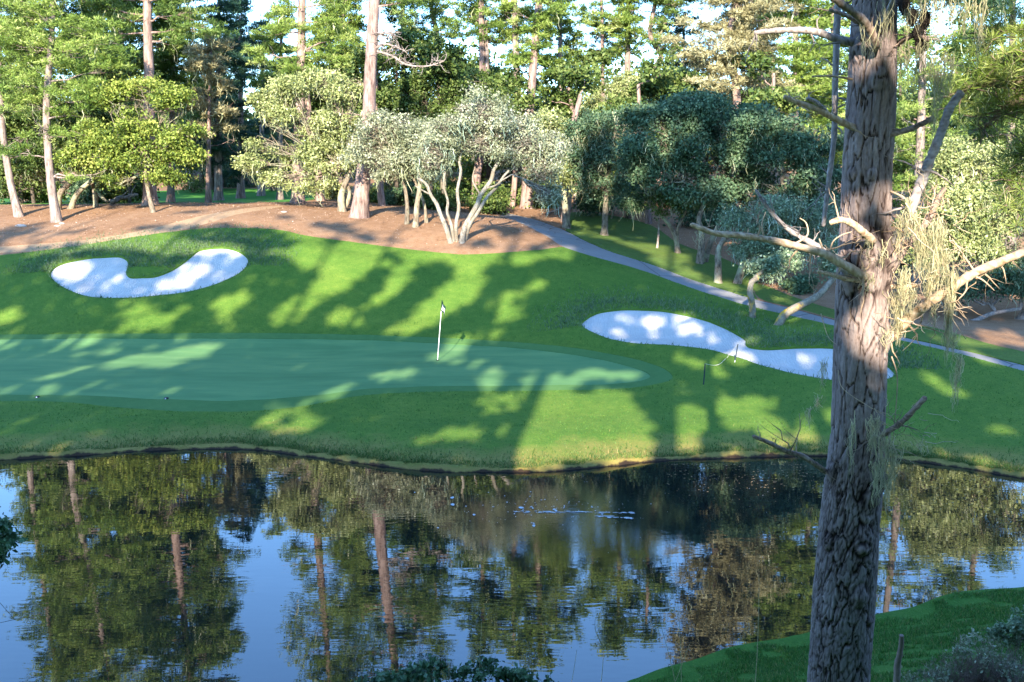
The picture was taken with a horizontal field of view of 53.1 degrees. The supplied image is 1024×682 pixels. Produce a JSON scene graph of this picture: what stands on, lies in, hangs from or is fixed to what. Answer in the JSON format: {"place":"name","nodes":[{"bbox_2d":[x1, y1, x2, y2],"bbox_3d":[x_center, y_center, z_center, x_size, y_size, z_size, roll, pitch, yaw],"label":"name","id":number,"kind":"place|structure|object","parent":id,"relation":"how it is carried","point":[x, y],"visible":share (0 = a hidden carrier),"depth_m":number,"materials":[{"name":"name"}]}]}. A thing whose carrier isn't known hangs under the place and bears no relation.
{"place":"outdoors","nodes":[
{"label":"outdoors","id":0,"kind":"place"},
{"bbox_2d":[0,506,28,622],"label":"bush","id":1,"kind":"object","parent":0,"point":[9,537],"visible":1,"depth_m":8.36,"materials":[{"name":"green plant"}]},
{"bbox_2d":[0,206,282,252],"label":"dirt track","id":2,"kind":"structure","parent":0,"point":[192,222],"depth_m":48.63,"materials":[{"name":"beige soil"}]},
{"bbox_2d":[0,188,314,204],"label":"fairway","id":3,"kind":"structure","parent":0,"point":[181,196],"depth_m":83.67,"materials":[{"name":"green plant"}]},
{"bbox_2d":[0,111,42,203],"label":"oak tree","id":4,"kind":"object","parent":3,"relation":"on","point":[19,127],"visible":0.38,"depth_m":62.81,"materials":[{"name":"green plant"}]},
{"bbox_2d":[4,59,65,203],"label":"oak tree","id":5,"kind":"object","parent":3,"relation":"on","point":[33,199],"visible":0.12,"depth_m":62.21,"materials":[{"name":"green plant"}]},
{"bbox_2d":[1,177,71,202],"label":"shrub","id":6,"kind":"object","parent":3,"relation":"on","point":[41,194],"visible":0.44,"depth_m":64.89,"materials":[{"name":"green plant"}]},
{"bbox_2d":[0,0,74,200],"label":"pine tree","id":7,"kind":"object","parent":3,"relation":"on","point":[40,53],"visible":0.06,"depth_m":65.98,"materials":[{"name":"green plant"}]},
{"bbox_2d":[56,171,116,202],"bbox_3d":[-26.706,-9.309,64.021,4.262,2.814,3.720,0,9,0],"label":"shrub","id":8,"kind":"object","parent":3,"relation":"on","point":[86,196],"visible":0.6,"depth_m":63.40,"materials":[{"name":"green plant"}]},
{"bbox_2d":[41,0,132,174],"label":"pine tree","id":9,"kind":"object","parent":3,"relation":"on","point":[66,10],"visible":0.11,"depth_m":69.74,"materials":[{"name":"green plant"}]},
{"bbox_2d":[60,0,157,120],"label":"pine tree","id":10,"kind":"object","parent":3,"relation":"on","point":[138,6],"visible":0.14,"depth_m":64.47,"materials":[{"name":"green plant"}]},
{"bbox_2d":[62,39,162,170],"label":"pine tree","id":11,"kind":"object","parent":3,"relation":"on","point":[139,59],"visible":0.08,"depth_m":63.13,"materials":[{"name":"green plant"}]},
{"bbox_2d":[77,50,157,202],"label":"oak tree","id":12,"kind":"object","parent":3,"relation":"on","point":[112,75],"visible":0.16,"depth_m":60.26,"materials":[{"name":"green plant"}]},
{"bbox_2d":[99,171,159,202],"bbox_3d":[-24.708,-9.376,64.980,4.880,3.124,3.488,0,9,0],"label":"shrub","id":13,"kind":"object","parent":3,"relation":"on","point":[139,191],"visible":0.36,"depth_m":64.44,"materials":[{"name":"green plant"}]},
{"bbox_2d":[132,0,246,201],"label":"pine tree","id":14,"kind":"object","parent":3,"relation":"on","point":[172,66],"visible":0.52,"depth_m":68.80,"materials":[{"name":"green plant"}]},
{"bbox_2d":[165,145,214,192],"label":"bush","id":15,"kind":"object","parent":3,"relation":"on","point":[195,185],"visible":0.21,"depth_m":90.34,"materials":[{"name":"green plant"}]},
{"bbox_2d":[176,33,247,201],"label":"pine tree","id":16,"kind":"object","parent":3,"relation":"on","point":[205,61],"visible":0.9,"depth_m":64.14,"materials":[{"name":"green plant"}]},
{"bbox_2d":[183,0,259,199],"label":"pine tree","id":17,"kind":"object","parent":3,"relation":"on","point":[235,54],"visible":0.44,"depth_m":75.45,"materials":[{"name":"green plant"}]},
{"bbox_2d":[214,0,268,197],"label":"pine tree","id":18,"kind":"object","parent":3,"relation":"on","point":[239,181],"visible":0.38,"depth_m":81.40,"materials":[{"name":"green plant"}]},
{"bbox_2d":[234,18,284,195],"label":"pine tree","id":19,"kind":"object","parent":3,"relation":"on","point":[263,132],"visible":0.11,"depth_m":86.16,"materials":[{"name":"green plant"}]},
{"bbox_2d":[247,4,315,199],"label":"pine tree","id":20,"kind":"object","parent":3,"relation":"on","point":[276,48],"visible":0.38,"depth_m":73.02,"materials":[{"name":"green plant"}]},
{"bbox_2d":[0,449,1023,681],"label":"water","id":21,"kind":"structure","parent":0,"point":[216,565],"depth_m":19.91,"materials":[{"name":"blue liquid"}]},
{"bbox_2d":[0,227,1023,478],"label":"lawn","id":22,"kind":"structure","parent":0,"point":[30,310],"depth_m":32.93,"materials":[{"name":"green plant"}]},
{"bbox_2d":[51,249,247,297],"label":"bunker sand","id":23,"kind":"structure","parent":22,"relation":"on","point":[108,277],"depth_m":44.87,"materials":[{"name":"white sand"}]},
{"bbox_2d":[0,333,672,411],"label":"green collar","id":24,"kind":"object","parent":22,"relation":"on","point":[657,374],"visible":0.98,"depth_m":33.47,"materials":[{"name":"green plant"}]},
{"bbox_2d":[0,338,649,400],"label":"putting green","id":25,"kind":"object","parent":24,"relation":"in","point":[220,369],"visible":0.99,"depth_m":36.12,"materials":[{"name":"green plant"}]},
{"bbox_2d":[0,222,955,379],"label":"bunker rough","id":26,"kind":"object","parent":22,"relation":"on","point":[260,256],"visible":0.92,"depth_m":44.37,"materials":[{"name":"green plant"}]},
{"bbox_2d":[0,413,1023,471],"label":"waterline grass","id":27,"kind":"structure","parent":22,"relation":"on","point":[1008,465],"depth_m":27.17,"materials":[{"name":"green plant"}]},
{"bbox_2d":[582,310,893,379],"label":"bunker sand","id":28,"kind":"structure","parent":22,"relation":"on","point":[655,327],"depth_m":39.12,"materials":[{"name":"white sand"}]},
{"bbox_2d":[733,246,814,317],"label":"tree","id":29,"kind":"object","parent":22,"relation":"on","point":[757,268],"visible":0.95,"depth_m":40.66,"materials":[{"name":"green plant"}]},
{"bbox_2d":[773,232,838,325],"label":"tree","id":30,"kind":"object","parent":22,"relation":"on","point":[784,315],"visible":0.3,"depth_m":39.64,"materials":[{"name":"brown plant"}]},
{"bbox_2d":[0,150,1023,351],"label":"forest floor","id":31,"kind":"structure","parent":0,"point":[1005,330],"depth_m":50.17,"materials":[{"name":"brown soil"}]},
{"bbox_2d":[0,0,47,216],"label":"pine tree","id":32,"kind":"object","parent":31,"relation":"on","point":[16,205],"visible":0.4,"depth_m":54.39,"materials":[{"name":"green plant"}]},
{"bbox_2d":[0,136,86,209],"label":"oak tree","id":33,"kind":"object","parent":31,"relation":"on","point":[32,170],"visible":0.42,"depth_m":56.00,"materials":[{"name":"green plant"}]},
{"bbox_2d":[0,0,140,222],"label":"pine tree","id":34,"kind":"object","parent":31,"relation":"on","point":[49,19],"visible":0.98,"depth_m":52.13,"materials":[{"name":"green plant"}]},
{"bbox_2d":[31,109,141,208],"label":"oak tree","id":35,"kind":"object","parent":31,"relation":"on","point":[68,123],"visible":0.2,"depth_m":56.69,"materials":[{"name":"green plant"}]},
{"bbox_2d":[65,93,116,206],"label":"oak tree","id":36,"kind":"object","parent":31,"relation":"on","point":[104,113],"visible":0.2,"depth_m":57.18,"materials":[{"name":"green plant"}]},
{"bbox_2d":[43,74,215,212],"bbox_3d":[-19.678,-10.173,53.030,8.953,7.346,3.749,0,9,0],"label":"oak tree","id":37,"kind":"object","parent":31,"relation":"on","point":[116,146],"visible":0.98,"depth_m":52.53,"materials":[{"name":"green plant"}]},
{"bbox_2d":[71,0,238,205],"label":"pine tree","id":38,"kind":"object","parent":31,"relation":"on","point":[100,8],"visible":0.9,"depth_m":55.85,"materials":[{"name":"green plant"}]},
{"bbox_2d":[228,63,363,211],"bbox_3d":[-10.903,-10.654,53.998,8.106,7.968,3.746,0,9,0],"label":"oak tree","id":39,"kind":"object","parent":31,"relation":"on","point":[271,106],"visible":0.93,"depth_m":53.59,"materials":[{"name":"green plant"}]},
{"bbox_2d":[242,0,361,202],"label":"pine tree","id":40,"kind":"object","parent":31,"relation":"on","point":[300,58],"visible":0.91,"depth_m":57.57,"materials":[{"name":"green plant"}]},
{"bbox_2d":[268,53,353,200],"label":"oak tree","id":41,"kind":"object","parent":31,"relation":"on","point":[309,110],"visible":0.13,"depth_m":64.80,"materials":[{"name":"green plant"}]},
{"bbox_2d":[277,148,356,198],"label":"oak tree","id":42,"kind":"object","parent":31,"relation":"on","point":[333,192],"visible":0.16,"depth_m":68.41,"materials":[{"name":"green plant"}]},
{"bbox_2d":[297,0,368,195],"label":"pine tree","id":43,"kind":"object","parent":31,"relation":"on","point":[358,25],"visible":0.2,"depth_m":74.64,"materials":[{"name":"green plant"}]},
{"bbox_2d":[322,35,414,205],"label":"pine tree","id":44,"kind":"object","parent":31,"relation":"on","point":[359,56],"visible":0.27,"depth_m":58.01,"materials":[{"name":"green plant"}]},
{"bbox_2d":[316,0,449,218],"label":"pine tree","id":45,"kind":"object","parent":31,"relation":"on","point":[360,206],"visible":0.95,"depth_m":51.19,"materials":[{"name":"brown plant"}]},
{"bbox_2d":[337,107,434,224],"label":"oak tree","id":46,"kind":"object","parent":31,"relation":"on","point":[382,129],"visible":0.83,"depth_m":49.84,"materials":[{"name":"green plant"}]},
{"bbox_2d":[348,22,445,204],"bbox_3d":[-6.920,-13.215,60.144,6.014,10.618,5.511,2,10,11],"label":"pine tree","id":47,"kind":"object","parent":31,"relation":"on","point":[407,34],"visible":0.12,"depth_m":58.62,"materials":[{"name":"green plant"}]},
{"bbox_2d":[365,0,429,183],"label":"pine tree","id":48,"kind":"object","parent":31,"relation":"on","point":[396,18],"visible":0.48,"depth_m":71.56,"materials":[{"name":"green plant"}]},
{"bbox_2d":[377,180,437,206],"bbox_3d":[-6.055,-8.727,61.844,4.123,2.434,5.141,0,9,0],"label":"shrub","id":49,"kind":"object","parent":31,"relation":"on","point":[398,194],"visible":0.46,"depth_m":60.76,"materials":[{"name":"green plant"}]},
{"bbox_2d":[399,126,458,227],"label":"oak tree","id":50,"kind":"object","parent":31,"relation":"on","point":[434,179],"visible":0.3,"depth_m":49.85,"materials":[{"name":"green plant"}]},
{"bbox_2d":[395,0,468,103],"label":"pine tree","id":51,"kind":"object","parent":31,"relation":"on","point":[436,9],"visible":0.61,"depth_m":76.39,"materials":[{"name":"green plant"}]},
{"bbox_2d":[389,30,477,206],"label":"pine tree","id":52,"kind":"object","parent":31,"relation":"on","point":[423,50],"visible":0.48,"depth_m":56.52,"materials":[{"name":"green plant"}]},
{"bbox_2d":[411,182,473,210],"bbox_3d":[-4.155,-8.290,59.939,4.060,2.185,4.324,0,9,0],"label":"shrub","id":53,"kind":"object","parent":31,"relation":"on","point":[440,198],"visible":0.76,"depth_m":59.11,"materials":[{"name":"green plant"}]},
{"bbox_2d":[376,67,524,210],"bbox_3d":[-3.837,-11.552,59.050,9.383,8.282,4.174,0,9,0],"label":"oak tree","id":54,"kind":"object","parent":31,"relation":"on","point":[410,102],"visible":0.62,"depth_m":57.85,"materials":[{"name":"green plant"}]},
{"bbox_2d":[422,171,480,196],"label":"bush","id":55,"kind":"object","parent":31,"relation":"on","point":[463,183],"visible":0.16,"depth_m":69.02,"materials":[{"name":"green plant"}]},
{"bbox_2d":[435,0,527,184],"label":"pine tree","id":56,"kind":"object","parent":31,"relation":"on","point":[481,30],"visible":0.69,"depth_m":69.63,"materials":[{"name":"green plant"}]},
{"bbox_2d":[452,155,510,194],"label":"oak tree","id":57,"kind":"object","parent":31,"relation":"on","point":[468,169],"visible":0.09,"depth_m":70.32,"materials":[{"name":"green plant"}]},
{"bbox_2d":[448,63,527,181],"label":"oak tree","id":58,"kind":"object","parent":31,"relation":"on","point":[509,72],"visible":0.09,"depth_m":66.95,"materials":[{"name":"green plant"}]},
{"bbox_2d":[403,81,578,243],"bbox_3d":[-1.006,-8.052,47.005,8.150,7.442,3.522,0,9,0],"label":"oak tree","id":59,"kind":"object","parent":31,"relation":"on","point":[451,136],"visible":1,"depth_m":46.69,"materials":[{"name":"green plant"}]},
{"bbox_2d":[462,178,519,214],"bbox_3d":[-1.431,-8.418,60.826,3.909,2.535,4.994,0,9,0],"label":"shrub","id":60,"kind":"object","parent":31,"relation":"on","point":[497,201],"visible":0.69,"depth_m":60.22,"materials":[{"name":"green plant"}]},
{"bbox_2d":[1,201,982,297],"bbox_3d":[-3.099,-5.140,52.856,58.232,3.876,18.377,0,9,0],"label":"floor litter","id":61,"kind":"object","parent":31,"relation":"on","point":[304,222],"visible":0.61,"depth_m":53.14,"materials":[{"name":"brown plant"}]},
{"bbox_2d":[446,66,542,197],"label":"oak tree","id":62,"kind":"object","parent":31,"relation":"on","point":[523,99],"visible":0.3,"depth_m":62.28,"materials":[{"name":"green plant"}]},
{"bbox_2d":[0,2,996,180],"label":"distant wood","id":63,"kind":"object","parent":31,"relation":"on","point":[622,61],"depth_m":105.43,"materials":[{"name":"green plant"}]},
{"bbox_2d":[474,0,542,189],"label":"pine tree","id":64,"kind":"object","parent":31,"relation":"on","point":[516,21],"visible":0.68,"depth_m":67.41,"materials":[{"name":"green plant"}]},
{"bbox_2d":[501,0,580,208],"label":"pine tree","id":65,"kind":"object","parent":31,"relation":"on","point":[533,57],"visible":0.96,"depth_m":63.60,"materials":[{"name":"green plant"}]},
{"bbox_2d":[524,0,595,94],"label":"pine tree","id":66,"kind":"object","parent":31,"relation":"on","point":[565,26],"visible":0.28,"depth_m":73.63,"materials":[{"name":"green plant"}]},
{"bbox_2d":[518,43,618,203],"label":"tree","id":67,"kind":"object","parent":31,"relation":"on","point":[564,100],"visible":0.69,"depth_m":65.53,"materials":[{"name":"green plant"}]},
{"bbox_2d":[569,0,624,165],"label":"pine tree","id":68,"kind":"object","parent":31,"relation":"on","point":[603,36],"visible":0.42,"depth_m":79.05,"materials":[{"name":"green plant"}]},
{"bbox_2d":[571,188,644,218],"bbox_3d":[5.870,-8.654,61.643,5.378,3.026,4.369,0,9,0],"label":"shrub","id":69,"kind":"object","parent":31,"relation":"on","point":[590,207],"visible":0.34,"depth_m":61.74,"materials":[{"name":"green plant"}]},
{"bbox_2d":[577,0,651,75],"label":"pine tree","id":70,"kind":"object","parent":31,"relation":"on","point":[612,24],"visible":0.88,"depth_m":68.29,"materials":[{"name":"green plant"}]},
{"bbox_2d":[569,64,684,177],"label":"oak tree","id":71,"kind":"object","parent":31,"relation":"on","point":[614,86],"visible":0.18,"depth_m":64.19,"materials":[{"name":"green plant"}]},
{"bbox_2d":[616,0,688,200],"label":"pine tree","id":72,"kind":"object","parent":31,"relation":"on","point":[651,41],"visible":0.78,"depth_m":67.28,"materials":[{"name":"green plant"}]},
{"bbox_2d":[647,0,706,179],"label":"pine tree","id":73,"kind":"object","parent":31,"relation":"on","point":[679,30],"visible":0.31,"depth_m":74.70,"materials":[{"name":"green plant"}]},
{"bbox_2d":[663,204,752,228],"bbox_3d":[11.370,-7.281,58.359,4.888,2.605,4.522,6,11,33],"label":"shrub","id":74,"kind":"object","parent":31,"relation":"on","point":[691,216],"visible":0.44,"depth_m":57.49,"materials":[{"name":"green plant"}]},
{"bbox_2d":[648,0,805,209],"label":"pine tree","id":75,"kind":"object","parent":31,"relation":"on","point":[736,30],"visible":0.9,"depth_m":58.96,"materials":[{"name":"beige plant"}]},
{"bbox_2d":[723,46,806,171],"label":"tree","id":76,"kind":"object","parent":31,"relation":"on","point":[776,95],"visible":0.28,"depth_m":58.07,"materials":[{"name":"green plant"}]},
{"bbox_2d":[715,99,844,272],"bbox_3d":[13.056,-7.288,48.495,7.021,8.345,4.428,0,9,0],"label":"oak tree","id":77,"kind":"object","parent":31,"relation":"on","point":[796,142],"visible":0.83,"depth_m":47.39,"materials":[{"name":"green plant"}]},
{"bbox_2d":[744,0,846,181],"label":"pine tree","id":78,"kind":"object","parent":31,"relation":"on","point":[802,74],"visible":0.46,"depth_m":64.82,"materials":[{"name":"green plant"}]},
{"bbox_2d":[778,271,819,294],"bbox_3d":[12.770,-2.487,45.418,1.639,1.199,1.757,-4,10,-21],"label":"shrub","id":79,"kind":"object","parent":31,"relation":"on","point":[798,284],"visible":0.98,"depth_m":45.07,"materials":[{"name":"teal plant"}]},
{"bbox_2d":[780,0,851,192],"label":"pine tree","id":80,"kind":"object","parent":31,"relation":"on","point":[843,67],"visible":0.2,"depth_m":67.11,"materials":[{"name":"green plant"}]},
{"bbox_2d":[839,149,929,206],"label":"oak tree","id":81,"kind":"object","parent":31,"relation":"on","point":[900,167],"visible":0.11,"depth_m":60.39,"materials":[{"name":"green plant"}]},
{"bbox_2d":[897,23,941,94],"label":"oak tree","id":82,"kind":"object","parent":31,"relation":"on","point":[928,30],"visible":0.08,"depth_m":80.36,"materials":[{"name":"green plant"}]},
{"bbox_2d":[895,78,992,205],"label":"tree","id":83,"kind":"object","parent":31,"relation":"on","point":[901,98],"visible":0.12,"depth_m":50.43,"materials":[{"name":"green plant"}]},
{"bbox_2d":[892,0,1020,281],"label":"pine tree","id":84,"kind":"object","parent":31,"relation":"on","point":[919,135],"visible":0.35,"depth_m":45.84,"materials":[{"name":"green plant"}]},
{"bbox_2d":[892,131,1023,315],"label":"oak tree","id":85,"kind":"object","parent":31,"relation":"on","point":[983,244],"visible":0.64,"depth_m":40.01,"materials":[{"name":"green plant"}]},
{"bbox_2d":[916,248,1023,320],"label":"oak tree","id":86,"kind":"object","parent":31,"relation":"on","point":[1009,289],"visible":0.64,"depth_m":39.88,"materials":[{"name":"teal plant"}]},
{"bbox_2d":[919,0,1023,245],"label":"pine tree","id":87,"kind":"object","parent":31,"relation":"on","point":[1006,78],"visible":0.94,"depth_m":7.92,"materials":[{"name":"green plant"}]},
{"bbox_2d":[955,0,1023,247],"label":"pine tree","id":88,"kind":"object","parent":31,"relation":"on","point":[1008,132],"visible":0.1,"depth_m":47.74,"materials":[{"name":"green plant"}]},
{"bbox_2d":[2,0,1023,119],"label":"sky","id":89,"kind":"structure","parent":0,"point":[260,4],"materials":[{"name":"white"}]},
{"bbox_2d":[483,211,1023,370],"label":"path","id":90,"kind":"structure","parent":0,"point":[570,241],"depth_m":47.30,"materials":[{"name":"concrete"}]},
{"bbox_2d":[565,212,1023,364],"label":"grass verge","id":91,"kind":"object","parent":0,"point":[636,241],"depth_m":49.49,"materials":[{"name":"green plant"}]},
{"bbox_2d":[519,105,601,228],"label":"oak tree","id":92,"kind":"object","parent":91,"relation":"on","point":[551,123],"visible":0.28,"depth_m":55.45,"materials":[{"name":"green plant"}]},
{"bbox_2d":[522,57,618,221],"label":"tree","id":93,"kind":"object","parent":91,"relation":"on","point":[576,76],"visible":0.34,"depth_m":58.38,"materials":[{"name":"green plant"}]},
{"bbox_2d":[556,99,654,235],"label":"oak tree","id":94,"kind":"object","parent":91,"relation":"on","point":[597,125],"visible":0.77,"depth_m":54.14,"materials":[{"name":"green plant"}]},
{"bbox_2d":[584,48,683,223],"bbox_3d":[6.925,-11.758,59.146,5.550,10.070,5.443,0,9,0],"label":"tree","id":95,"kind":"object","parent":91,"relation":"on","point":[646,66],"visible":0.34,"depth_m":57.76,"materials":[{"name":"green plant"}]},
{"bbox_2d":[609,178,659,247],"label":"oak tree","id":96,"kind":"object","parent":91,"relation":"on","point":[634,203],"visible":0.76,"depth_m":51.78,"materials":[{"name":"teal plant"}]},
{"bbox_2d":[607,64,707,218],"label":"tree","id":97,"kind":"object","parent":91,"relation":"on","point":[661,86],"visible":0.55,"depth_m":59.54,"materials":[{"name":"green plant"}]},
{"bbox_2d":[624,177,720,252],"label":"oak tree","id":98,"kind":"object","parent":91,"relation":"on","point":[659,206],"visible":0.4,"depth_m":51.27,"materials":[{"name":"green plant"}]},
{"bbox_2d":[608,85,787,263],"bbox_3d":[8.966,-7.966,49.603,8.865,8.658,4.904,0,9,0],"label":"oak tree","id":99,"kind":"object","parent":91,"relation":"on","point":[693,122],"visible":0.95,"depth_m":48.57,"materials":[{"name":"green plant"}]},
{"bbox_2d":[707,189,839,286],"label":"oak tree","id":100,"kind":"object","parent":91,"relation":"on","point":[788,212],"visible":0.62,"depth_m":45.75,"materials":[{"name":"green plant"}]},
{"bbox_2d":[627,584,1023,681],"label":"bank","id":101,"kind":"structure","parent":0,"point":[691,674],"depth_m":15.88,"materials":[{"name":"green plant"}]},
{"bbox_2d":[353,653,558,681],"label":"bush","id":102,"kind":"object","parent":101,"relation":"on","point":[508,674],"visible":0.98,"depth_m":9.66,"materials":[{"name":"green plant"}]},
{"bbox_2d":[690,0,1023,681],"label":"pine tree","id":103,"kind":"object","parent":101,"relation":"on","point":[867,259],"visible":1,"depth_m":7.83,"materials":[{"name":"brown plant"}]},
{"bbox_2d":[901,627,1023,681],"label":"bush","id":104,"kind":"object","parent":101,"relation":"on","point":[974,673],"visible":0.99,"depth_m":9.81,"materials":[{"name":"green plant"}]},
{"bbox_2d":[975,605,1023,681],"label":"bush","id":105,"kind":"object","parent":101,"relation":"on","point":[1016,640],"visible":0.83,"depth_m":10.19,"materials":[{"name":"green plant"}]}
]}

